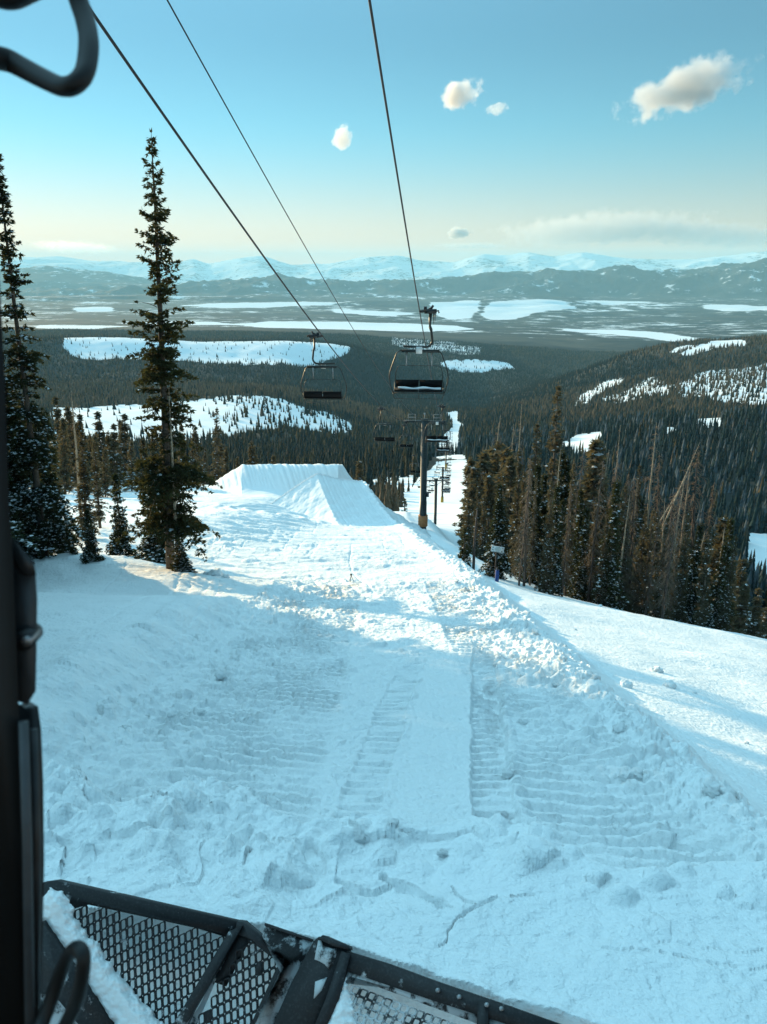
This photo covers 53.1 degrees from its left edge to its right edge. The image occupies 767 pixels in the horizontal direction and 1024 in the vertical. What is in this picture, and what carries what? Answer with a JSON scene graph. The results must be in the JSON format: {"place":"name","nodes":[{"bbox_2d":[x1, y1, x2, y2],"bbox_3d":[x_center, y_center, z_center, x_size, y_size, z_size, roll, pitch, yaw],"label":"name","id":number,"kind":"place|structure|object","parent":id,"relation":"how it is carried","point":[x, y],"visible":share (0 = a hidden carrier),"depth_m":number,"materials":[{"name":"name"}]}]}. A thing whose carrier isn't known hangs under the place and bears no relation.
{"place":"outdoors","nodes":[
{"label":"outdoors","id":0,"kind":"place"},
{"bbox_2d":[0,251,766,629],"bbox_3d":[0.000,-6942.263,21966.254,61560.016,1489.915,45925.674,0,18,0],"label":"terrain","id":1,"kind":"structure","parent":0,"point":[586,301],"depth_m":9304.97,"materials":[{"name":"white snow"}]},
{"bbox_2d":[51,396,77,485],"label":"conifer tree","id":2,"kind":"object","parent":1,"relation":"on","point":[56,415],"visible":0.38,"depth_m":98.03,"materials":[{"name":"green plant"}]},
{"bbox_2d":[2,328,766,636],"bbox_3d":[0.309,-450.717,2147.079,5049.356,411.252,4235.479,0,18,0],"label":"conifer forest","id":3,"kind":"object","parent":1,"relation":"on","point":[341,447],"visible":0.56,"depth_m":1191.02,"materials":[{"name":"green plant"}]},
{"bbox_2d":[452,457,475,545],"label":"conifer tree","id":4,"kind":"object","parent":1,"relation":"on","point":[466,472],"visible":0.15,"depth_m":121.51,"materials":[{"name":"green plant"}]},
{"bbox_2d":[461,459,494,547],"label":"conifer tree","id":5,"kind":"object","parent":1,"relation":"on","point":[483,463],"visible":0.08,"depth_m":109.97,"materials":[{"name":"green plant"}]},
{"bbox_2d":[525,421,543,515],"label":"spruce tree","id":6,"kind":"object","parent":1,"relation":"on","point":[535,448],"visible":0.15,"depth_m":136.28,"materials":[{"name":"green plant"}]},
{"bbox_2d":[542,382,565,504],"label":"spruce tree","id":7,"kind":"object","parent":1,"relation":"on","point":[554,450],"visible":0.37,"depth_m":135.42,"materials":[{"name":"green plant"}]},
{"bbox_2d":[634,498,645,543],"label":"fir tree","id":8,"kind":"object","parent":1,"relation":"on","point":[641,512],"visible":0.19,"depth_m":144.08,"materials":[{"name":"green plant"}]},
{"bbox_2d":[634,424,658,526],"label":"dead tree","id":9,"kind":"object","parent":1,"relation":"on","point":[649,491],"visible":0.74,"depth_m":145.18,"materials":[{"name":"brown wood"}]},
{"bbox_2d":[649,455,666,557],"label":"dead tree","id":10,"kind":"object","parent":1,"relation":"on","point":[658,492],"visible":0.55,"depth_m":146.06,"materials":[{"name":"brown wood"}]},
{"bbox_2d":[675,450,708,562],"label":"dead tree","id":11,"kind":"object","parent":1,"relation":"on","point":[694,499],"visible":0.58,"depth_m":143.70,"materials":[{"name":"brown wood"}]},
{"bbox_2d":[0,0,766,264],"label":"sky","id":12,"kind":"structure","parent":0,"point":[632,129],"materials":[{"name":"blue"}]},
{"bbox_2d":[19,486,766,1023],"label":"ground","id":13,"kind":"structure","parent":0,"point":[571,892],"depth_m":9.10,"materials":[{"name":"white snow"}]},
{"bbox_2d":[8,475,40,563],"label":"spruce tree","id":14,"kind":"object","parent":13,"relation":"on","point":[16,530],"visible":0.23,"depth_m":23.51,"materials":[{"name":"green plant"}]},
{"bbox_2d":[5,381,77,557],"bbox_3d":[-14.454,-1.230,30.548,3.862,8.465,3.901,-6,20,-25],"label":"fir tree","id":15,"kind":"object","parent":13,"relation":"on","point":[15,476],"visible":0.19,"depth_m":29.83,"materials":[{"name":"green plant"}]},
{"bbox_2d":[0,153,85,558],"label":"spruce tree","id":16,"kind":"object","parent":13,"relation":"on","point":[35,449],"visible":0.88,"depth_m":27.85,"materials":[{"name":"green plant"}]},
{"bbox_2d":[32,421,78,553],"bbox_3d":[-16.452,-0.773,37.380,2.630,7.925,2.656,-5,18,-12],"label":"fir tree","id":17,"kind":"object","parent":13,"relation":"on","point":[47,481],"visible":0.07,"depth_m":37.14,"materials":[{"name":"green plant"}]},
{"bbox_2d":[56,417,76,494],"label":"conifer tree","id":18,"kind":"object","parent":13,"relation":"on","point":[62,473],"visible":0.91,"depth_m":89.28,"materials":[{"name":"green plant"}]},
{"bbox_2d":[68,392,82,514],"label":"dead tree","id":19,"kind":"object","parent":13,"relation":"on","point":[75,446],"visible":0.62,"depth_m":47.19,"materials":[{"name":"brown wood"}]},
{"bbox_2d":[63,406,89,483],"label":"conifer tree","id":20,"kind":"object","parent":13,"relation":"on","point":[68,413],"visible":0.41,"depth_m":102.82,"materials":[{"name":"green plant"}]},
{"bbox_2d":[73,427,100,538],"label":"fir tree","id":21,"kind":"object","parent":13,"relation":"on","point":[84,490],"visible":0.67,"depth_m":43.33,"materials":[{"name":"green plant"}]},
{"bbox_2d":[79,510,105,564],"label":"fir tree","id":22,"kind":"object","parent":13,"relation":"on","point":[90,550],"visible":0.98,"depth_m":28.02,"materials":[{"name":"green plant"}]},
{"bbox_2d":[89,441,110,527],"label":"spruce tree","id":23,"kind":"object","parent":13,"relation":"on","point":[99,512],"visible":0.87,"depth_m":50.30,"materials":[{"name":"green plant"}]},
{"bbox_2d":[91,411,112,484],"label":"conifer tree","id":24,"kind":"object","parent":13,"relation":"on","point":[98,426],"visible":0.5,"depth_m":115.64,"materials":[{"name":"green plant"}]},
{"bbox_2d":[97,448,115,496],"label":"conifer tree","id":25,"kind":"object","parent":13,"relation":"on","point":[105,480],"visible":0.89,"depth_m":84.89,"materials":[{"name":"green plant"}]},
{"bbox_2d":[103,423,125,487],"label":"conifer tree","id":26,"kind":"object","parent":13,"relation":"on","point":[116,457],"visible":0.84,"depth_m":100.00,"materials":[{"name":"green plant"}]},
{"bbox_2d":[105,472,139,556],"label":"fir tree","id":27,"kind":"object","parent":13,"relation":"on","point":[119,527],"visible":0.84,"depth_m":36.61,"materials":[{"name":"green plant"}]},
{"bbox_2d":[112,413,136,483],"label":"conifer tree","id":28,"kind":"object","parent":13,"relation":"on","point":[124,428],"visible":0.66,"depth_m":113.37,"materials":[{"name":"green plant"}]},
{"bbox_2d":[123,441,138,491],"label":"conifer tree","id":29,"kind":"object","parent":13,"relation":"on","point":[130,453],"visible":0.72,"depth_m":95.35,"materials":[{"name":"green plant"}]},
{"bbox_2d":[133,482,165,563],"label":"fir tree","id":30,"kind":"object","parent":13,"relation":"on","point":[151,549],"visible":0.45,"depth_m":33.65,"materials":[{"name":"green plant"}]},
{"bbox_2d":[114,128,222,568],"bbox_3d":[-7.504,-4.964,26.618,3.998,15.189,4.215,-10,21,-33],"label":"spruce tree","id":31,"kind":"object","parent":13,"relation":"on","point":[161,375],"visible":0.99,"depth_m":26.83,"materials":[{"name":"green plant"}]},
{"bbox_2d":[164,394,190,553],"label":"dead tree","id":32,"kind":"object","parent":13,"relation":"on","point":[172,464],"visible":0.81,"depth_m":27.13,"materials":[{"name":"brown wood"}]},
{"bbox_2d":[167,525,197,572],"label":"fir tree","id":33,"kind":"object","parent":13,"relation":"on","point":[180,563],"visible":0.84,"depth_m":27.72,"materials":[{"name":"green plant"}]},
{"bbox_2d":[209,407,224,480],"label":"spruce tree","id":34,"kind":"object","parent":13,"relation":"on","point":[216,454],"visible":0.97,"depth_m":103.68,"materials":[{"name":"green plant"}]},
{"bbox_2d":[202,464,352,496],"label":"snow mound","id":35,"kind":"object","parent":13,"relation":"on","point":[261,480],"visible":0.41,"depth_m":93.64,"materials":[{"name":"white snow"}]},
{"bbox_2d":[0,0,559,1023],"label":"snow groomer","id":36,"kind":"object","parent":13,"relation":"on","point":[44,978],"visible":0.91,"depth_m":3.21,"materials":[{"name":"black metal"}]},
{"bbox_2d":[43,887,163,1023],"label":"snow drift","id":37,"kind":"object","parent":36,"relation":"on","point":[117,996],"visible":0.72,"depth_m":3.73,"materials":[{"name":"white snow"}]},
{"bbox_2d":[328,977,355,1023],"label":"snow drift","id":38,"kind":"object","parent":36,"relation":"on","point":[343,1012],"visible":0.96,"depth_m":3.40,"materials":[{"name":"white snow"}]},
{"bbox_2d":[270,473,431,536],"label":"snow jump","id":39,"kind":"object","parent":13,"relation":"on","point":[338,501],"visible":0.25,"depth_m":75.52,"materials":[{"name":"white snow"}]},
{"bbox_2d":[403,413,445,528],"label":"lift tower","id":40,"kind":"structure","parent":13,"relation":"on","point":[423,515],"depth_m":97.72,"materials":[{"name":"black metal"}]},
{"bbox_2d":[92,10,448,469],"bbox_3d":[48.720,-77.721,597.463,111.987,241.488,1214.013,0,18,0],"label":"haul rope","id":41,"kind":"object","parent":40,"relation":"attached to","point":[98,21],"visible":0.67,"depth_m":17.19,"materials":[{"name":"metal"}]},
{"bbox_2d":[301,331,346,402],"bbox_3d":[-2.734,-6.492,34.600,2.143,3.251,0.578,2,18,5],"label":"lift chair","id":42,"kind":"object","parent":41,"relation":"hanging from","point":[330,395],"visible":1,"depth_m":34.67,"materials":[{"name":"black paint"}]},
{"bbox_2d":[167,0,421,418],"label":"communication cable","id":43,"kind":"object","parent":40,"relation":"attached to","point":[257,161],"visible":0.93,"depth_m":13.68,"materials":[{"name":"metal"}]},
{"bbox_2d":[368,0,449,473],"bbox_3d":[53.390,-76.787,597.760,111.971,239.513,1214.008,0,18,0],"label":"haul rope","id":44,"kind":"object","parent":40,"relation":"attached to","point":[378,57],"visible":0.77,"depth_m":14.20,"materials":[{"name":"metal"}]},
{"bbox_2d":[389,305,448,398],"bbox_3d":[1.265,-5.672,27.216,2.143,3.251,0.578,2,18,5],"label":"lift chair","id":45,"kind":"object","parent":44,"relation":"hanging from","point":[406,386],"visible":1,"depth_m":27.43,"materials":[{"name":"black paint"}]},
{"bbox_2d":[423,404,449,444],"bbox_3d":[4.253,-6.973,60.794,2.143,3.251,0.578,2,18,5],"label":"lift chair","id":46,"kind":"object","parent":44,"relation":"hanging from","point":[442,439],"visible":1,"depth_m":61.02,"materials":[{"name":"black paint"}]},
{"bbox_2d":[457,528,471,567],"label":"fir sapling","id":47,"kind":"object","parent":13,"relation":"on","point":[464,553],"visible":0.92,"depth_m":46.42,"materials":[{"name":"green plant"}]},
{"bbox_2d":[459,500,473,554],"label":"fir tree","id":48,"kind":"object","parent":13,"relation":"on","point":[467,523],"visible":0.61,"depth_m":77.41,"materials":[{"name":"green plant"}]},
{"bbox_2d":[456,464,484,536],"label":"conifer tree","id":49,"kind":"object","parent":13,"relation":"on","point":[474,474],"visible":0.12,"depth_m":107.58,"materials":[{"name":"green plant"}]},
{"bbox_2d":[457,478,484,543],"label":"conifer tree","id":50,"kind":"object","parent":13,"relation":"on","point":[471,488],"visible":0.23,"depth_m":95.09,"materials":[{"name":"green plant"}]},
{"bbox_2d":[470,485,486,556],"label":"fir tree","id":51,"kind":"object","parent":13,"relation":"on","point":[478,505],"visible":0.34,"depth_m":83.14,"materials":[{"name":"green plant"}]},
{"bbox_2d":[476,494,488,561],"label":"fir tree","id":52,"kind":"object","parent":13,"relation":"on","point":[481,542],"visible":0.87,"depth_m":69.15,"materials":[{"name":"green plant"}]},
{"bbox_2d":[477,472,495,555],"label":"conifer tree","id":53,"kind":"object","parent":13,"relation":"on","point":[489,496],"visible":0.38,"depth_m":86.35,"materials":[{"name":"green plant"}]},
{"bbox_2d":[478,483,512,579],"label":"fir tree","id":54,"kind":"object","parent":13,"relation":"on","point":[497,525],"visible":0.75,"depth_m":46.91,"materials":[{"name":"green plant"}]},
{"bbox_2d":[489,439,509,493],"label":"conifer tree","id":55,"kind":"object","parent":13,"relation":"on","point":[495,459],"visible":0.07,"depth_m":117.05,"materials":[{"name":"green plant"}]},
{"bbox_2d":[492,446,514,541],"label":"conifer tree","id":56,"kind":"object","parent":13,"relation":"on","point":[505,453],"visible":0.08,"depth_m":105.51,"materials":[{"name":"green plant"}]},
{"bbox_2d":[501,473,511,559],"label":"fir tree","id":57,"kind":"object","parent":13,"relation":"on","point":[503,479],"visible":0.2,"depth_m":72.16,"materials":[{"name":"green plant"}]},
{"bbox_2d":[489,453,526,558],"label":"conifer tree","id":58,"kind":"object","parent":13,"relation":"on","point":[508,470],"visible":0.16,"depth_m":91.62,"materials":[{"name":"green plant"}]},
{"bbox_2d":[504,448,524,574],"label":"fir tree","id":59,"kind":"object","parent":13,"relation":"on","point":[513,522],"visible":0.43,"depth_m":56.33,"materials":[{"name":"green plant"}]},
{"bbox_2d":[511,471,525,576],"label":"fir tree","id":60,"kind":"object","parent":13,"relation":"on","point":[522,505],"visible":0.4,"depth_m":55.57,"materials":[{"name":"green plant"}]},
{"bbox_2d":[511,467,531,585],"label":"dead tree","id":61,"kind":"object","parent":13,"relation":"on","point":[520,564],"visible":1,"depth_m":44.90,"materials":[{"name":"brown wood"}]},
{"bbox_2d":[508,456,540,585],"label":"pine tree","id":62,"kind":"object","parent":13,"relation":"on","point":[525,557],"visible":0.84,"depth_m":45.22,"materials":[{"name":"green plant"}]},
{"bbox_2d":[514,479,537,583],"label":"fir tree","id":63,"kind":"object","parent":13,"relation":"on","point":[529,523],"visible":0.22,"depth_m":51.11,"materials":[{"name":"green plant"}]},
{"bbox_2d":[526,478,539,585],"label":"spruce tree","id":64,"kind":"object","parent":13,"relation":"on","point":[532,573],"visible":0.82,"depth_m":46.74,"materials":[{"name":"green plant"}]},
{"bbox_2d":[526,463,544,584],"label":"fir tree","id":65,"kind":"object","parent":13,"relation":"on","point":[538,519],"visible":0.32,"depth_m":56.52,"materials":[{"name":"green plant"}]},
{"bbox_2d":[535,473,550,578],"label":"fir tree","id":66,"kind":"object","parent":13,"relation":"on","point":[543,509],"visible":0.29,"depth_m":58.63,"materials":[{"name":"green plant"}]},
{"bbox_2d":[534,477,556,595],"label":"fir tree","id":67,"kind":"object","parent":13,"relation":"on","point":[542,586],"visible":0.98,"depth_m":45.06,"materials":[{"name":"green plant"}]},
{"bbox_2d":[544,485,563,596],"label":"fir tree","id":68,"kind":"object","parent":13,"relation":"on","point":[556,554],"visible":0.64,"depth_m":45.10,"materials":[{"name":"green plant"}]},
{"bbox_2d":[550,449,567,556],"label":"fir tree","id":69,"kind":"object","parent":13,"relation":"on","point":[561,492],"visible":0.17,"depth_m":58.44,"materials":[{"name":"plant"}]},
{"bbox_2d":[554,498,569,592],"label":"fir tree","id":70,"kind":"object","parent":13,"relation":"on","point":[562,510],"visible":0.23,"depth_m":47.88,"materials":[{"name":"green plant"}]},
{"bbox_2d":[557,490,575,595],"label":"dead tree","id":71,"kind":"object","parent":13,"relation":"on","point":[564,560],"visible":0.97,"depth_m":45.41,"materials":[{"name":"brown wood"}]},
{"bbox_2d":[561,455,572,594],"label":"fir tree","id":72,"kind":"object","parent":13,"relation":"on","point":[566,479],"visible":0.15,"depth_m":58.73,"materials":[{"name":"green plant"}]},
{"bbox_2d":[562,461,575,595],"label":"spruce tree","id":73,"kind":"object","parent":13,"relation":"on","point":[571,545],"visible":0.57,"depth_m":50.25,"materials":[{"name":"green plant"}]},
{"bbox_2d":[566,489,584,596],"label":"fir tree","id":74,"kind":"object","parent":13,"relation":"on","point":[579,524],"visible":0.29,"depth_m":52.14,"materials":[{"name":"green plant"}]},
{"bbox_2d":[568,507,594,601],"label":"fir tree","id":75,"kind":"object","parent":13,"relation":"on","point":[580,576],"visible":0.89,"depth_m":49.89,"materials":[{"name":"green plant"}]},
{"bbox_2d":[561,438,610,595],"bbox_3d":[14.587,1.580,53.229,4.754,13.684,5.454,-6,18,-17],"label":"conifer tree","id":76,"kind":"object","parent":13,"relation":"on","point":[596,447],"visible":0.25,"depth_m":52.24,"materials":[{"name":"green plant"}]},
{"bbox_2d":[579,460,607,601],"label":"dead tree","id":77,"kind":"object","parent":13,"relation":"on","point":[590,570],"visible":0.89,"depth_m":48.95,"materials":[{"name":"plant"}]},
{"bbox_2d":[590,516,610,606],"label":"fir tree","id":78,"kind":"object","parent":13,"relation":"on","point":[599,597],"visible":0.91,"depth_m":48.09,"materials":[{"name":"green plant"}]},
{"bbox_2d":[591,479,628,610],"bbox_3d":[14.382,2.405,48.142,2.664,9.359,2.485,12,21,33],"label":"fir tree","id":79,"kind":"object","parent":13,"relation":"on","point":[613,588],"visible":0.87,"depth_m":47.99,"materials":[{"name":"green plant"}]},
{"bbox_2d":[617,483,632,607],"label":"spruce tree","id":80,"kind":"object","parent":13,"relation":"on","point":[625,561],"visible":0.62,"depth_m":51.27,"materials":[{"name":"green plant"}]},
{"bbox_2d":[617,479,639,608],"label":"dead tree","id":81,"kind":"object","parent":13,"relation":"on","point":[626,551],"visible":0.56,"depth_m":51.73,"materials":[{"name":"brown wood"}]},
{"bbox_2d":[620,478,647,611],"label":"dead tree","id":82,"kind":"object","parent":13,"relation":"on","point":[632,535],"visible":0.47,"depth_m":55.04,"materials":[{"name":"plant"}]},
{"bbox_2d":[631,507,647,612],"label":"spruce tree","id":83,"kind":"object","parent":13,"relation":"on","point":[642,545],"visible":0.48,"depth_m":57.09,"materials":[{"name":"green plant"}]},
{"bbox_2d":[633,508,656,615],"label":"spruce tree","id":84,"kind":"object","parent":13,"relation":"on","point":[648,548],"visible":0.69,"depth_m":54.46,"materials":[{"name":"green plant"}]},
{"bbox_2d":[634,522,660,615],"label":"dead tree","id":85,"kind":"object","parent":13,"relation":"on","point":[650,584],"visible":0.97,"depth_m":49.77,"materials":[{"name":"plant"}]},
{"bbox_2d":[643,523,664,616],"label":"conifer tree","id":86,"kind":"object","parent":13,"relation":"on","point":[659,544],"visible":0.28,"depth_m":66.20,"materials":[{"name":"green plant"}]},
{"bbox_2d":[648,516,669,617],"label":"fir tree","id":87,"kind":"object","parent":13,"relation":"on","point":[656,596],"visible":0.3,"depth_m":54.93,"materials":[{"name":"green plant"}]},
{"bbox_2d":[654,524,675,619],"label":"spruce tree","id":88,"kind":"object","parent":13,"relation":"on","point":[667,613],"visible":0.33,"depth_m":52.32,"materials":[{"name":"green plant"}]},
{"bbox_2d":[650,488,683,618],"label":"dead tree","id":89,"kind":"object","parent":13,"relation":"on","point":[668,569],"visible":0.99,"depth_m":47.90,"materials":[{"name":"plant"}]},
{"bbox_2d":[649,490,684,618],"bbox_3d":[17.801,3.063,48.052,2.177,9.177,2.119,3,18,8],"label":"dead tree","id":90,"kind":"object","parent":13,"relation":"on","point":[669,537],"visible":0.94,"depth_m":48.08,"materials":[{"name":"brown wood"}]},
{"bbox_2d":[649,483,684,607],"bbox_3d":[21.529,3.582,57.069,2.421,12.386,2.550,-1,18,-10],"label":"dead tree","id":91,"kind":"object","parent":13,"relation":"on","point":[681,495],"visible":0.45,"depth_m":56.26,"materials":[{"name":"brown wood"}]},
{"bbox_2d":[669,512,690,623],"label":"fir tree","id":92,"kind":"object","parent":13,"relation":"on","point":[680,615],"visible":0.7,"depth_m":53.59,"materials":[{"name":"green plant"}]},
{"bbox_2d":[681,523,703,625],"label":"fir tree","id":93,"kind":"object","parent":13,"relation":"on","point":[692,579],"visible":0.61,"depth_m":54.37,"materials":[{"name":"green plant"}]},
{"bbox_2d":[686,538,713,625],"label":"conifer tree","id":94,"kind":"object","parent":13,"relation":"on","point":[701,566],"visible":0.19,"depth_m":67.26,"materials":[{"name":"green plant"}]},
{"bbox_2d":[692,527,712,626],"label":"spruce tree","id":95,"kind":"object","parent":13,"relation":"on","point":[704,591],"visible":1,"depth_m":48.32,"materials":[{"name":"green plant"}]},
{"bbox_2d":[702,779,720,797],"bbox_3d":[3.376,2.841,7.888,0.190,0.126,0.194,16,24,41],"label":"snow chunk","id":96,"kind":"object","parent":13,"relation":"on","point":[711,789],"visible":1,"depth_m":7.84,"materials":[{"name":"white snow"}]},
{"bbox_2d":[703,544,726,628],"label":"fir tree","id":97,"kind":"object","parent":13,"relation":"on","point":[718,587],"visible":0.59,"depth_m":53.86,"materials":[{"name":"green plant"}]},
{"bbox_2d":[697,515,738,625],"bbox_3d":[25.829,5.614,59.363,4.951,11.713,3.788,3,18,10],"label":"conifer tree","id":98,"kind":"object","parent":13,"relation":"on","point":[713,564],"visible":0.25,"depth_m":58.33,"materials":[{"name":"green plant"}]},
{"bbox_2d":[704,516,735,630],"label":"fir tree","id":99,"kind":"object","parent":13,"relation":"on","point":[729,535],"visible":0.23,"depth_m":55.34,"materials":[{"name":"green plant"}]},
{"bbox_2d":[713,533,737,631],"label":"fir tree","id":100,"kind":"object","parent":13,"relation":"on","point":[722,621],"visible":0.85,"depth_m":51.85,"materials":[{"name":"green plant"}]},
{"bbox_2d":[708,548,742,633],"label":"conifer tree","id":101,"kind":"object","parent":13,"relation":"on","point":[734,598],"visible":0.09,"depth_m":59.92,"materials":[{"name":"green plant"}]},
{"bbox_2d":[731,580,752,633],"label":"conifer tree","id":102,"kind":"object","parent":13,"relation":"on","point":[742,609],"visible":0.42,"depth_m":75.21,"materials":[{"name":"green plant"}]},
{"bbox_2d":[732,558,751,632],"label":"conifer tree","id":103,"kind":"object","parent":13,"relation":"on","point":[742,574],"visible":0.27,"depth_m":75.87,"materials":[{"name":"green plant"}]},
{"bbox_2d":[740,587,766,637],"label":"conifer tree","id":104,"kind":"object","parent":13,"relation":"on","point":[754,626],"visible":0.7,"depth_m":68.20,"materials":[{"name":"green plant"}]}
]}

